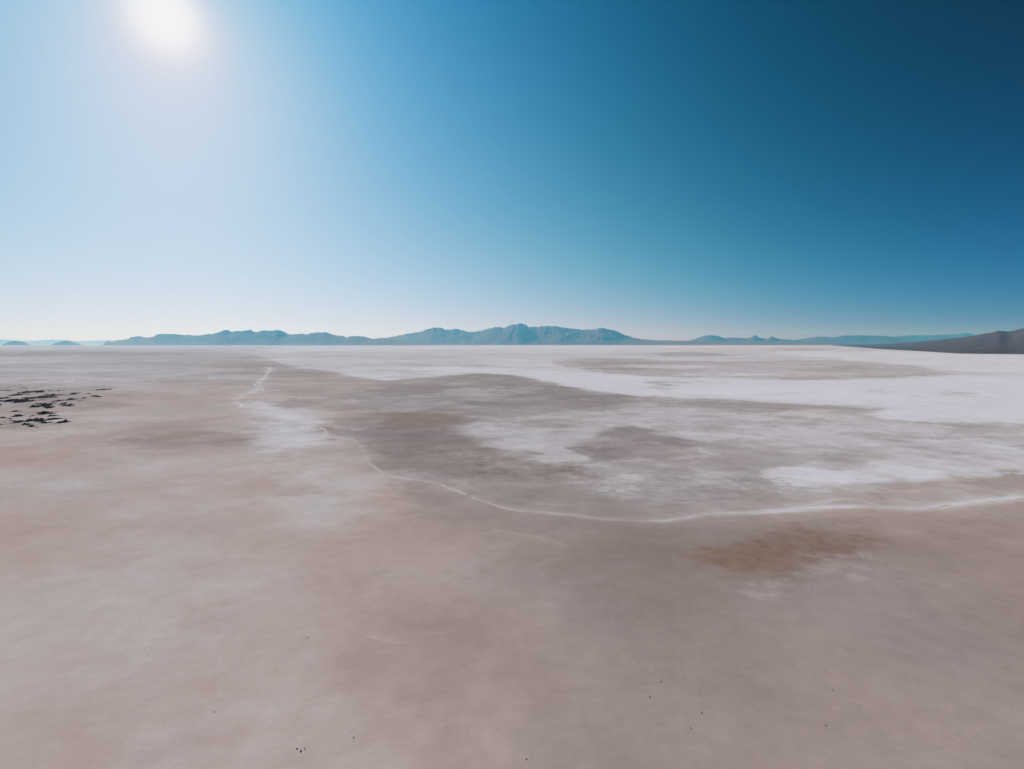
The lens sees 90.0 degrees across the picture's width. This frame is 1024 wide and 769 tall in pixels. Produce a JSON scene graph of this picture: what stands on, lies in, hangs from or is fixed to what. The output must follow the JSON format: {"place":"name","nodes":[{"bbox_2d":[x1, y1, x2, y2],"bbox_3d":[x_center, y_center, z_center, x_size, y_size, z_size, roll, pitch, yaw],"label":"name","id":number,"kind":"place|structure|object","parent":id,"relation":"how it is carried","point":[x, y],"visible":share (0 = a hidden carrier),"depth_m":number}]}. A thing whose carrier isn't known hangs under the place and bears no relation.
{"place":"outdoors","nodes":[
{"label":"outdoors","id":0,"kind":"place"},
{"bbox_2d":[2,341,29,344],"bbox_3d":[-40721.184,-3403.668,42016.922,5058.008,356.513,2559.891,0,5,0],"label":"hill","id":1,"kind":"structure","parent":0,"point":[15,343],"depth_m":41465.43},
{"bbox_2d":[0,339,116,343],"bbox_3d":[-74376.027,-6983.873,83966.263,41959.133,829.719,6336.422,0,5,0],"label":"mountain range","id":2,"kind":"structure","parent":0,"point":[56,341],"depth_m":82735.21},
{"bbox_2d":[52,341,80,344],"bbox_3d":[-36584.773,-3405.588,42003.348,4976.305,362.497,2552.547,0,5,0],"label":"hill","id":3,"kind":"structure","parent":0,"point":[66,343],"depth_m":41429.57},
{"bbox_2d":[103,330,429,344],"bbox_3d":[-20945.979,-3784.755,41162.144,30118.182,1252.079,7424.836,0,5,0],"label":"mountain range","id":4,"kind":"structure","parent":0,"point":[251,337],"depth_m":39451.81},
{"bbox_2d":[0,345,1023,768],"bbox_3d":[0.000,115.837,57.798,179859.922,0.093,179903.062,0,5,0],"label":"salt flat","id":5,"kind":"structure","parent":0,"point":[274,575],"depth_m":287.12},
{"bbox_2d":[2,399,28,402],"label":"rock outcrop","id":6,"kind":"object","parent":5,"relation":"on","point":[9,400],"visible":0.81,"depth_m":1079.49},
{"bbox_2d":[8,420,23,423],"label":"rock outcrop","id":7,"kind":"object","parent":5,"relation":"on","point":[18,421],"visible":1,"depth_m":787.26},
{"bbox_2d":[12,399,31,402],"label":"rock outcrop","id":8,"kind":"object","parent":5,"relation":"on","point":[21,401],"visible":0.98,"depth_m":1061.28},
{"bbox_2d":[18,390,43,393],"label":"rock outcrop","id":9,"kind":"object","parent":5,"relation":"on","point":[29,391],"visible":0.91,"depth_m":1264.22},
{"bbox_2d":[32,396,56,398],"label":"rock outcrop","id":10,"kind":"object","parent":5,"relation":"on","point":[45,397],"visible":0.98,"depth_m":1143.45},
{"bbox_2d":[37,411,54,414],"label":"rock outcrop","id":11,"kind":"object","parent":5,"relation":"on","point":[43,412],"visible":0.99,"depth_m":880.52},
{"bbox_2d":[35,418,56,421],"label":"rock outcrop","id":12,"kind":"object","parent":5,"relation":"on","point":[40,420],"visible":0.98,"depth_m":799.72},
{"bbox_2d":[42,403,54,408],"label":"rock outcrop","id":13,"kind":"object","parent":5,"relation":"on","point":[46,406],"visible":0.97,"depth_m":981.25},
{"bbox_2d":[42,394,65,395],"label":"rock outcrop","id":14,"kind":"object","parent":5,"relation":"on","point":[53,394],"visible":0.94,"depth_m":1190.31},
{"bbox_2d":[60,402,73,406],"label":"rock outcrop","id":15,"kind":"object","parent":5,"relation":"on","point":[64,404],"visible":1,"depth_m":996.15},
{"bbox_2d":[239,367,271,407],"bbox_3d":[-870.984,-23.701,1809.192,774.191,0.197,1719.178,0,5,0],"label":"salt ridge","id":16,"kind":"structure","parent":5,"relation":"on","point":[257,391],"depth_m":1440.47},
{"bbox_2d":[320,427,1023,520],"bbox_3d":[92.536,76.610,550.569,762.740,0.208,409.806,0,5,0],"label":"salt ridge","id":17,"kind":"structure","parent":5,"relation":"on","point":[712,513],"depth_m":376.44},
{"bbox_2d":[0,0,1023,344],"label":"sky","id":18,"kind":"structure","parent":0,"point":[673,170]},
{"bbox_2d":[387,323,838,344],"bbox_3d":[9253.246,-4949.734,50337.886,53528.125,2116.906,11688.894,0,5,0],"label":"mountain range","id":19,"kind":"structure","parent":0,"point":[519,334],"depth_m":47616.57},
{"bbox_2d":[689,335,806,342],"bbox_3d":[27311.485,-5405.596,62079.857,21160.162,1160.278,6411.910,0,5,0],"label":"mountain range","id":20,"kind":"structure","parent":0,"point":[754,338],"depth_m":61033.25},
{"bbox_2d":[796,335,908,344],"bbox_3d":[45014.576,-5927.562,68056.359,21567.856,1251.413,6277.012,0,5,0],"label":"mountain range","id":21,"kind":"structure","parent":0,"point":[858,339],"depth_m":66703.56},
{"bbox_2d":[833,328,1023,353],"bbox_3d":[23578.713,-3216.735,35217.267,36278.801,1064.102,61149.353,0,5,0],"label":"dark slope","id":22,"kind":"structure","parent":0,"point":[1003,342],"depth_m":9148.43},
{"bbox_2d":[894,333,976,341],"bbox_3d":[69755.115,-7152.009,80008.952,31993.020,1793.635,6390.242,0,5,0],"label":"mountain range","id":23,"kind":"structure","parent":0,"point":[912,338],"depth_m":79130.66}
]}

